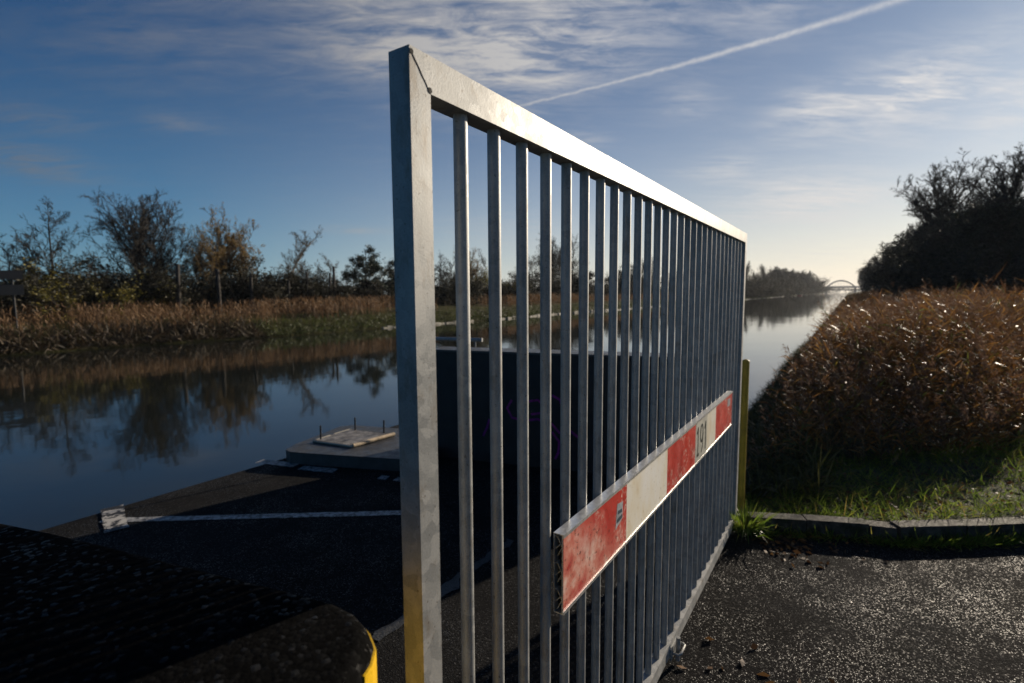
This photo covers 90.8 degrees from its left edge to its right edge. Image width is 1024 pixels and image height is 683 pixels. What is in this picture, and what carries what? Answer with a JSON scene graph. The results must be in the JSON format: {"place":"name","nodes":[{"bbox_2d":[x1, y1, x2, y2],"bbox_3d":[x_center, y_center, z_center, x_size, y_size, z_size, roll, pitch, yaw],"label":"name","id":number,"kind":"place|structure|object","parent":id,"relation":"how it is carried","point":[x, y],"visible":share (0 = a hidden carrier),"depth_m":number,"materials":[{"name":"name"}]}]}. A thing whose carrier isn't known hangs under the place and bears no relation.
{"place":"outdoors","nodes":[
{"label":"outdoors","id":0,"kind":"place"},
{"bbox_2d":[0,524,376,682],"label":"concrete wall","id":1,"kind":"structure","parent":0,"point":[74,611],"depth_m":0.71,"materials":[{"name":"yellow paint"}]},
{"bbox_2d":[0,292,848,530],"bbox_3d":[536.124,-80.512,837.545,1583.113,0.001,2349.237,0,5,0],"label":"water","id":2,"kind":"structure","parent":0,"point":[86,433],"depth_m":12.40,"materials":[{"name":"blue liquid"}]},
{"bbox_2d":[0,292,1022,425],"bbox_3d":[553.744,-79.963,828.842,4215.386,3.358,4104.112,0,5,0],"label":"ground","id":3,"kind":"structure","parent":0,"point":[441,307],"depth_m":32.17,"materials":[{"name":"brown plant"}]},
{"bbox_2d":[0,270,23,328],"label":"sign board","id":4,"kind":"object","parent":3,"relation":"on","point":[13,289],"visible":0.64,"depth_m":24.21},
{"bbox_2d":[0,223,42,281],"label":"bare tree","id":5,"kind":"object","parent":3,"relation":"on","point":[15,261],"visible":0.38,"depth_m":28.73,"materials":[{"name":"brown plant"}]},
{"bbox_2d":[0,260,66,323],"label":"shrub","id":6,"kind":"object","parent":3,"relation":"on","point":[3,299],"visible":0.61,"depth_m":26.26,"materials":[{"name":"green plant"}]},
{"bbox_2d":[0,263,90,321],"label":"shrub","id":7,"kind":"object","parent":3,"relation":"on","point":[76,293],"visible":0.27,"depth_m":28.10,"materials":[{"name":"green plant"}]},
{"bbox_2d":[1,196,107,288],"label":"bare tree","id":8,"kind":"object","parent":3,"relation":"on","point":[53,252],"visible":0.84,"depth_m":29.06,"materials":[{"name":"brown plant"}]},
{"bbox_2d":[9,253,116,317],"bbox_3d":[-26.743,-3.167,30.100,5.417,4.074,5.167,-5,7,-42],"label":"shrub","id":9,"kind":"object","parent":3,"relation":"on","point":[63,269],"visible":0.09,"depth_m":29.22,"materials":[{"name":"green plant"}]},
{"bbox_2d":[16,263,119,318],"bbox_3d":[-25.927,-2.994,30.336,5.429,3.716,6.626,-1,5,-2],"label":"shrub","id":10,"kind":"object","parent":3,"relation":"on","point":[113,294],"visible":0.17,"depth_m":30.13,"materials":[{"name":"green plant"}]},
{"bbox_2d":[0,257,174,321],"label":"shrub","id":11,"kind":"object","parent":3,"relation":"on","point":[121,299],"visible":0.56,"depth_m":28.80,"materials":[{"name":"green plant"}]},
{"bbox_2d":[52,267,151,317],"bbox_3d":[-25.799,-3.031,31.205,5.501,3.384,5.767,2,6,25],"label":"shrub","id":12,"kind":"object","parent":3,"relation":"on","point":[127,279],"visible":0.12,"depth_m":29.93,"materials":[{"name":"green plant"}]},
{"bbox_2d":[39,251,190,313],"bbox_3d":[-25.559,-3.701,32.891,7.791,4.464,7.431,2,6,19],"label":"shrub","id":13,"kind":"object","parent":3,"relation":"on","point":[154,279],"visible":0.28,"depth_m":31.95,"materials":[{"name":"green plant"}]},
{"bbox_2d":[84,271,174,315],"bbox_3d":[-24.357,-2.989,32.164,4.967,3.074,4.738,3,7,35],"label":"shrub","id":14,"kind":"object","parent":3,"relation":"on","point":[144,288],"visible":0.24,"depth_m":31.45,"materials":[{"name":"green plant"}]},
{"bbox_2d":[0,310,264,355],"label":"grass","id":15,"kind":"structure","parent":3,"relation":"on","point":[72,339],"depth_m":25.62,"materials":[{"name":"plant"}]},
{"bbox_2d":[65,186,200,285],"bbox_3d":[-25.184,-6.234,34.423,7.278,8.889,7.966,-3,6,-29],"label":"bare tree","id":16,"kind":"object","parent":3,"relation":"on","point":[136,253],"visible":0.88,"depth_m":33.57,"materials":[{"name":"brown plant"}]},
{"bbox_2d":[112,280,198,314],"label":"shrub","id":17,"kind":"object","parent":3,"relation":"on","point":[157,301],"visible":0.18,"depth_m":32.52,"materials":[{"name":"green plant"}]},
{"bbox_2d":[119,258,213,313],"bbox_3d":[-23.812,-3.755,34.455,5.865,4.196,5.594,4,7,41],"label":"shrub","id":18,"kind":"object","parent":3,"relation":"on","point":[206,287],"visible":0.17,"depth_m":34.59,"materials":[{"name":"green plant"}]},
{"bbox_2d":[146,236,199,281],"bbox_3d":[-25.665,-5.321,38.296,4.154,6.282,3.562,-3,6,-22],"label":"bare tree","id":19,"kind":"object","parent":3,"relation":"on","point":[190,254],"visible":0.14,"depth_m":38.67,"materials":[{"name":"brown plant"}]},
{"bbox_2d":[129,264,226,314],"bbox_3d":[-22.462,-3.391,33.826,5.334,3.549,5.592,0,5,1],"label":"shrub","id":20,"kind":"object","parent":3,"relation":"on","point":[163,283],"visible":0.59,"depth_m":32.64,"materials":[{"name":"green plant"}]},
{"bbox_2d":[175,264,180,315],"bbox_3d":[-21.178,-3.152,32.056,0.348,3.514,0.268,0,5,0],"label":"wooden post","id":21,"kind":"object","parent":3,"relation":"on","point":[178,291],"visible":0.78,"depth_m":31.95,"materials":[{"name":"grey wood"}]},
{"bbox_2d":[175,221,226,308],"bbox_3d":[-22.177,-5.385,36.210,3.133,6.767,3.415,-1,6,-11],"label":"willow tree","id":22,"kind":"object","parent":3,"relation":"on","point":[198,259],"visible":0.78,"depth_m":36.15,"materials":[{"name":"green plant"}]},
{"bbox_2d":[215,269,222,314],"bbox_3d":[-19.820,-3.267,34.181,0.329,3.290,0.290,0,5,0],"label":"wooden post","id":23,"kind":"object","parent":3,"relation":"on","point":[218,289],"visible":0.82,"depth_m":34.08,"materials":[{"name":"grey wood"}]},
{"bbox_2d":[196,274,249,311],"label":"shrub","id":24,"kind":"object","parent":3,"relation":"on","point":[240,300],"visible":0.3,"depth_m":36.92,"materials":[{"name":"green plant"}]},
{"bbox_2d":[194,202,253,280],"bbox_3d":[-21.911,-6.437,38.651,4.530,8.416,4.156,-1,6,-7],"label":"willow tree","id":25,"kind":"object","parent":3,"relation":"on","point":[231,245],"visible":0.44,"depth_m":38.20,"materials":[{"name":"brown plant"}]},
{"bbox_2d":[210,215,265,278],"bbox_3d":[-20.976,-6.019,39.062,3.481,7.520,3.795,0,5,2],"label":"willow tree","id":26,"kind":"object","parent":3,"relation":"on","point":[242,253],"visible":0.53,"depth_m":38.60,"materials":[{"name":"brown plant"}]},
{"bbox_2d":[201,258,275,310],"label":"shrub","id":27,"kind":"object","parent":3,"relation":"on","point":[244,279],"visible":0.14,"depth_m":37.67,"materials":[{"name":"green plant"}]},
{"bbox_2d":[249,273,253,312],"bbox_3d":[-18.577,-3.351,36.017,0.257,3.083,0.245,0,5,0],"label":"wooden post","id":28,"kind":"object","parent":3,"relation":"on","point":[251,289],"visible":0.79,"depth_m":35.93,"materials":[{"name":"grey wood"}]},
{"bbox_2d":[203,253,304,312],"bbox_3d":[-19.178,-4.323,37.942,6.601,4.824,6.296,-1,6,-11],"label":"shrub","id":29,"kind":"object","parent":3,"relation":"on","point":[227,284],"visible":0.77,"depth_m":36.79,"materials":[{"name":"green plant"}]},
{"bbox_2d":[228,278,294,312],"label":"shrub","id":30,"kind":"object","parent":3,"relation":"on","point":[266,294],"visible":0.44,"depth_m":36.84,"materials":[{"name":"green plant"}]},
{"bbox_2d":[253,264,312,309],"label":"shrub","id":31,"kind":"object","parent":3,"relation":"on","point":[296,284],"visible":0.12,"depth_m":39.61,"materials":[{"name":"green plant"}]},
{"bbox_2d":[286,250,309,281],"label":"bare tree","id":32,"kind":"object","parent":3,"relation":"on","point":[297,266],"visible":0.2,"depth_m":44.77,"materials":[{"name":"brown plant"}]},
{"bbox_2d":[261,262,336,310],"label":"shrub","id":33,"kind":"object","parent":3,"relation":"on","point":[319,270],"visible":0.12,"depth_m":41.24,"materials":[{"name":"green plant"}]},
{"bbox_2d":[279,225,323,276],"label":"leaning tree","id":34,"kind":"object","parent":3,"relation":"on","point":[301,254],"visible":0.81,"depth_m":43.84,"materials":[{"name":"brown plant"}]},
{"bbox_2d":[282,268,336,310],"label":"shrub","id":35,"kind":"object","parent":3,"relation":"on","point":[314,289],"visible":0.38,"depth_m":40.20,"materials":[{"name":"green plant"}]},
{"bbox_2d":[284,274,358,311],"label":"shrub","id":36,"kind":"object","parent":3,"relation":"on","point":[347,289],"visible":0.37,"depth_m":41.23,"materials":[{"name":"green plant"}]},
{"bbox_2d":[299,253,349,289],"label":"bare tree","id":37,"kind":"object","parent":3,"relation":"on","point":[327,263],"visible":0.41,"depth_m":47.32,"materials":[{"name":"brown plant"}]},
{"bbox_2d":[0,292,668,338],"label":"reeds","id":38,"kind":"object","parent":3,"relation":"on","point":[350,307],"visible":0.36,"depth_m":30.39,"materials":[{"name":"plant"}]},
{"bbox_2d":[326,279,373,307],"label":"shrub","id":39,"kind":"object","parent":3,"relation":"on","point":[366,292],"visible":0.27,"depth_m":45.00,"materials":[{"name":"green plant"}]},
{"bbox_2d":[332,243,394,303],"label":"pine tree","id":40,"kind":"object","parent":3,"relation":"on","point":[373,265],"visible":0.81,"depth_m":46.92,"materials":[{"name":"green plant"}]},
{"bbox_2d":[348,277,394,308],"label":"shrub","id":41,"kind":"object","parent":3,"relation":"on","point":[381,291],"visible":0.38,"depth_m":46.98,"materials":[{"name":"green plant"}]},
{"bbox_2d":[381,259,394,290],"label":"pine tree","id":42,"kind":"object","parent":3,"relation":"on","point":[389,273],"visible":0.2,"depth_m":53.50,"materials":[{"name":"green plant"}]},
{"bbox_2d":[382,257,455,304],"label":"shrub","id":43,"kind":"object","parent":3,"relation":"on","point":[445,296],"visible":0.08,"depth_m":53.95,"materials":[{"name":"green plant"}]},
{"bbox_2d":[435,248,454,285],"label":"bare tree","id":44,"kind":"object","parent":3,"relation":"on","point":[445,272],"visible":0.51,"depth_m":63.37,"materials":[{"name":"brown plant"}]},
{"bbox_2d":[434,271,472,303],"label":"shrub","id":45,"kind":"object","parent":3,"relation":"on","point":[439,284],"visible":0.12,"depth_m":58.13,"materials":[{"name":"green plant"}]},
{"bbox_2d":[435,264,487,304],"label":"shrub","id":46,"kind":"object","parent":3,"relation":"on","point":[476,287],"visible":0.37,"depth_m":57.08,"materials":[{"name":"green plant"}]},
{"bbox_2d":[454,247,482,285],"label":"willow tree","id":47,"kind":"object","parent":3,"relation":"on","point":[472,262],"visible":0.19,"depth_m":66.95,"materials":[{"name":"brown plant"}]},
{"bbox_2d":[244,295,772,336],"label":"grass","id":48,"kind":"structure","parent":3,"relation":"on","point":[535,312],"depth_m":37.55,"materials":[{"name":"brown plant"}]},
{"bbox_2d":[488,272,539,303],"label":"shrub","id":49,"kind":"object","parent":3,"relation":"on","point":[503,294],"visible":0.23,"depth_m":64.68,"materials":[{"name":"green plant"}]},
{"bbox_2d":[501,270,539,301],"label":"shrub","id":50,"kind":"object","parent":3,"relation":"on","point":[511,274],"visible":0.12,"depth_m":71.26,"materials":[{"name":"green plant"}]},
{"bbox_2d":[515,254,539,281],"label":"bare tree","id":51,"kind":"object","parent":3,"relation":"on","point":[531,268],"visible":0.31,"depth_m":81.71,"materials":[{"name":"brown plant"}]},
{"bbox_2d":[528,271,574,301],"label":"shrub","id":52,"kind":"object","parent":3,"relation":"on","point":[556,292],"visible":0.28,"depth_m":74.30,"materials":[{"name":"green plant"}]},
{"bbox_2d":[531,232,578,281],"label":"bare tree","id":53,"kind":"object","parent":3,"relation":"on","point":[555,261],"visible":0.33,"depth_m":92.76,"materials":[{"name":"brown plant"}]},
{"bbox_2d":[530,257,594,299],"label":"shrub","id":54,"kind":"object","parent":3,"relation":"on","point":[575,289],"visible":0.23,"depth_m":82.81,"materials":[{"name":"green plant"}]},
{"bbox_2d":[382,296,783,327],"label":"stone edging","id":55,"kind":"object","parent":3,"relation":"on","point":[534,315],"visible":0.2,"depth_m":55.74,"materials":[{"name":"grey stone"}]},
{"bbox_2d":[604,267,652,298],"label":"shrub","id":56,"kind":"object","parent":3,"relation":"on","point":[620,285],"visible":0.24,"depth_m":104.35,"materials":[{"name":"green plant"}]},
{"bbox_2d":[745,275,778,296],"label":"shrub","id":57,"kind":"object","parent":3,"relation":"on","point":[757,292],"visible":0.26,"depth_m":183.52,"materials":[{"name":"green plant"}]},
{"bbox_2d":[745,273,781,297],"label":"shrub","id":58,"kind":"object","parent":3,"relation":"on","point":[756,282],"visible":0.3,"depth_m":186.61,"materials":[{"name":"green plant"}]},
{"bbox_2d":[757,263,777,279],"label":"bare tree","id":59,"kind":"object","parent":3,"relation":"on","point":[762,269],"visible":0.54,"depth_m":251.53,"materials":[{"name":"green plant"}]},
{"bbox_2d":[758,273,799,294],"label":"shrub","id":60,"kind":"object","parent":3,"relation":"on","point":[787,285],"visible":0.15,"depth_m":241.55,"materials":[{"name":"green plant"}]},
{"bbox_2d":[769,266,792,280],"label":"ivy clad tree","id":61,"kind":"object","parent":3,"relation":"on","point":[778,270],"visible":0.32,"depth_m":286.49,"materials":[{"name":"green plant"}]},
{"bbox_2d":[776,273,805,295],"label":"shrub","id":62,"kind":"object","parent":3,"relation":"on","point":[797,283],"visible":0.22,"depth_m":276.70,"materials":[{"name":"green plant"}]},
{"bbox_2d":[744,333,875,506],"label":"grass","id":63,"kind":"structure","parent":3,"relation":"on","point":[756,435],"depth_m":4.87,"materials":[{"name":"brown plant"}]},
{"bbox_2d":[800,275,829,294],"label":"shrub","id":64,"kind":"object","parent":3,"relation":"on","point":[817,286],"visible":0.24,"depth_m":375.75,"materials":[{"name":"green plant"}]},
{"bbox_2d":[826,280,859,292],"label":"arch bridge","id":65,"kind":"structure","parent":3,"relation":"on","point":[852,286],"depth_m":745.23,"materials":[{"name":"paint"}]},
{"bbox_2d":[857,255,885,292],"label":"shrub","id":66,"kind":"object","parent":3,"relation":"on","point":[869,278],"visible":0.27,"depth_m":112.88,"materials":[{"name":"green plant"}]},
{"bbox_2d":[746,264,1023,470],"bbox_3d":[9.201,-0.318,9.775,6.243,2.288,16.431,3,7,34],"label":"reeds","id":67,"kind":"object","parent":3,"relation":"on","point":[870,351],"visible":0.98,"depth_m":5.93,"materials":[{"name":"brown plant"}]},
{"bbox_2d":[874,240,898,269],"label":"ivy clad tree","id":68,"kind":"object","parent":3,"relation":"on","point":[884,248],"visible":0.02,"depth_m":87.30,"materials":[{"name":"green plant"}]},
{"bbox_2d":[866,255,922,291],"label":"shrub","id":69,"kind":"object","parent":3,"relation":"on","point":[890,270],"visible":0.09,"depth_m":56.10,"materials":[{"name":"green plant"}]},
{"bbox_2d":[881,222,923,266],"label":"ivy clad tree","id":70,"kind":"object","parent":3,"relation":"on","point":[907,233],"visible":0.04,"depth_m":64.58,"materials":[{"name":"green plant"}]},
{"bbox_2d":[867,254,942,294],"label":"shrub","id":71,"kind":"object","parent":3,"relation":"on","point":[891,279],"visible":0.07,"depth_m":53.74,"materials":[{"name":"green plant"}]},
{"bbox_2d":[883,252,946,295],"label":"shrub","id":72,"kind":"object","parent":3,"relation":"on","point":[911,271],"visible":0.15,"depth_m":45.73,"materials":[{"name":"green plant"}]},
{"bbox_2d":[887,209,966,272],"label":"ivy clad tree","id":73,"kind":"object","parent":3,"relation":"on","point":[923,250],"visible":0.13,"depth_m":49.52,"materials":[{"name":"green plant"}]},
{"bbox_2d":[913,208,961,257],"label":"ivy clad tree","id":74,"kind":"object","parent":3,"relation":"on","point":[942,220],"visible":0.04,"depth_m":49.86,"materials":[{"name":"green plant"}]},
{"bbox_2d":[911,257,967,299],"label":"shrub","id":75,"kind":"object","parent":3,"relation":"on","point":[934,282],"visible":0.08,"depth_m":34.63,"materials":[{"name":"green plant"}]},
{"bbox_2d":[916,204,972,273],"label":"ivy clad tree","id":76,"kind":"object","parent":3,"relation":"on","point":[933,252],"visible":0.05,"depth_m":40.07,"materials":[{"name":"green plant"}]},
{"bbox_2d":[889,147,1022,231],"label":"bare tree","id":77,"kind":"object","parent":3,"relation":"on","point":[947,200],"visible":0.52,"depth_m":51.74,"materials":[{"name":"brown plant"}]},
{"bbox_2d":[929,197,994,266],"bbox_3d":[35.514,-6.628,37.614,8.094,8.827,8.590,1,6,16],"label":"ivy clad tree","id":78,"kind":"object","parent":3,"relation":"on","point":[945,241],"visible":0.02,"depth_m":37.19,"materials":[{"name":"green plant"}]},
{"bbox_2d":[918,141,1023,256],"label":"bare tree","id":79,"kind":"object","parent":3,"relation":"on","point":[1014,189],"visible":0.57,"depth_m":33.69,"materials":[{"name":"brown plant"}]},
{"bbox_2d":[925,255,1021,293],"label":"shrub","id":80,"kind":"object","parent":3,"relation":"on","point":[943,267],"visible":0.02,"depth_m":32.46,"materials":[{"name":"green plant"}]},
{"bbox_2d":[934,197,1023,276],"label":"ivy clad tree","id":81,"kind":"object","parent":3,"relation":"on","point":[966,238],"visible":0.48,"depth_m":30.55,"materials":[{"name":"green plant"}]},
{"bbox_2d":[935,246,1023,293],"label":"shrub","id":82,"kind":"object","parent":3,"relation":"on","point":[962,272],"visible":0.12,"depth_m":28.81,"materials":[{"name":"green plant"}]},
{"bbox_2d":[938,240,1023,295],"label":"shrub","id":83,"kind":"object","parent":3,"relation":"on","point":[957,275],"visible":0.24,"depth_m":27.91,"materials":[{"name":"green plant"}]},
{"bbox_2d":[961,254,1023,294],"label":"shrub","id":84,"kind":"object","parent":3,"relation":"on","point":[1008,282],"visible":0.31,"depth_m":25.83,"materials":[{"name":"green plant"}]},
{"bbox_2d":[0,0,1023,292],"label":"sky","id":85,"kind":"structure","parent":0,"point":[792,124],"materials":[{"name":"blue"}]},
{"bbox_2d":[40,425,1023,682],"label":"quay","id":86,"kind":"structure","parent":0,"point":[892,613],"depth_m":2.91,"materials":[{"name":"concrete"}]},
{"bbox_2d":[100,504,128,532],"bbox_3d":[-2.976,1.319,3.779,0.147,0.001,0.523,-5,7,-41],"label":"road marking","id":87,"kind":"object","parent":86,"relation":"on","point":[114,518],"visible":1,"depth_m":3.77,"materials":[{"name":"white paint"}]},
{"bbox_2d":[100,510,400,521],"bbox_3d":[-1.887,1.315,3.803,2.311,0.001,0.087,-1,5,-3],"label":"road marking","id":88,"kind":"object","parent":86,"relation":"on","point":[250,516],"visible":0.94,"depth_m":3.80,"materials":[{"name":"white paint"}]},
{"bbox_2d":[256,460,297,466],"bbox_3d":[-2.318,1.203,4.999,0.450,0.001,0.122,1,6,17],"label":"road marking","id":89,"kind":"object","parent":86,"relation":"on","point":[279,463],"visible":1,"depth_m":4.99,"materials":[{"name":"white paint"}]},
{"bbox_2d":[298,466,336,472],"bbox_3d":[-1.853,1.218,4.820,0.377,0.001,0.120,1,6,14],"label":"road marking","id":90,"kind":"object","parent":86,"relation":"on","point":[319,469],"visible":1,"depth_m":4.81,"materials":[{"name":"white paint"}]},
{"bbox_2d":[286,425,399,470],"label":"concrete plinth","id":91,"kind":"structure","parent":86,"relation":"on","point":[382,454],"depth_m":4.96,"materials":[{"name":"grey concrete"}]},
{"bbox_2d":[313,417,394,447],"bbox_3d":[-1.681,0.962,5.398,0.671,0.165,0.545,2,6,23],"label":"hatch frame","id":92,"kind":"object","parent":91,"relation":"on","point":[352,438],"visible":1,"depth_m":5.38,"materials":[{"name":"metal"}]},
{"bbox_2d":[372,538,512,640],"bbox_3d":[-0.323,1.390,2.920,0.114,0.001,1.181,3,7,34],"label":"road marking","id":93,"kind":"object","parent":86,"relation":"on","point":[452,584],"visible":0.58,"depth_m":2.86,"materials":[{"name":"paint"}]},
{"bbox_2d":[436,337,482,346],"bbox_3d":[-0.658,0.544,5.610,0.720,1.186,0.042,1,6,18],"label":"handrail","id":94,"kind":"object","parent":86,"relation":"on","point":[475,340],"visible":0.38,"depth_m":5.54,"materials":[{"name":"metal"}]},
{"bbox_2d":[436,346,680,475],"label":"flood wall","id":95,"kind":"structure","parent":86,"relation":"on","point":[447,404],"depth_m":4.84,"materials":[{"name":"concrete"}]},
{"bbox_2d":[388,44,746,682],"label":"metal gate","id":96,"kind":"structure","parent":86,"relation":"on","point":[693,460],"depth_m":1.36,"materials":[{"name":"metal"}]},
{"bbox_2d":[729,496,779,542],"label":"grass tuft","id":97,"kind":"object","parent":86,"relation":"on","point":[750,527],"visible":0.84,"depth_m":3.44,"materials":[{"name":"green plant"}]},
{"bbox_2d":[747,512,806,534],"bbox_3d":[1.848,1.370,3.545,0.356,0.305,0.095,0,6,9],"label":"kerb stone","id":98,"kind":"object","parent":86,"relation":"on","point":[795,521],"visible":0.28,"depth_m":3.49,"materials":[{"name":"concrete"}]},
{"bbox_2d":[802,514,868,538],"bbox_3d":[2.218,1.372,3.483,0.379,0.308,0.096,1,6,11],"label":"kerb stone","id":99,"kind":"object","parent":86,"relation":"on","point":[847,526],"visible":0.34,"depth_m":3.44,"materials":[{"name":"concrete"}]},
{"bbox_2d":[865,520,896,541],"bbox_3d":[2.488,1.380,3.425,0.158,0.299,0.098,1,6,15],"label":"kerb stone","id":100,"kind":"object","parent":86,"relation":"on","point":[880,527],"visible":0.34,"depth_m":3.38,"materials":[{"name":"concrete"}]},
{"bbox_2d":[745,524,1023,552],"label":"grass","id":101,"kind":"structure","parent":86,"relation":"on","point":[983,541],"depth_m":3.33,"materials":[{"name":"green plant"}]},
{"bbox_2d":[890,519,966,542],"bbox_3d":[2.798,1.375,3.414,0.453,0.309,0.102,-1,5,-2],"label":"kerb stone","id":102,"kind":"object","parent":86,"relation":"on","point":[908,528],"visible":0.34,"depth_m":3.36,"materials":[{"name":"concrete"}]},
{"bbox_2d":[957,517,1023,540],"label":"kerb stone","id":103,"kind":"object","parent":86,"relation":"on","point":[993,525],"visible":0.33,"depth_m":3.39,"materials":[{"name":"concrete"}]},
{"bbox_2d":[744,373,1023,521],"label":"verge","id":104,"kind":"structure","parent":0,"point":[927,483],"depth_m":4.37,"materials":[{"name":"plant"}]},
{"bbox_2d":[737,359,749,519],"bbox_3d":[1.698,0.740,3.718,0.054,1.228,0.054,0,5,0],"label":"yellow post","id":105,"kind":"object","parent":104,"relation":"on","point":[743,430],"visible":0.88,"depth_m":3.69,"materials":[{"name":"paint"}]},
{"bbox_2d":[625,455,1023,682],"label":"fallen leaves","id":106,"kind":"object","parent":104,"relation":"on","point":[754,645],"visible":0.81,"depth_m":3.41,"materials":[{"name":"brown plant"}]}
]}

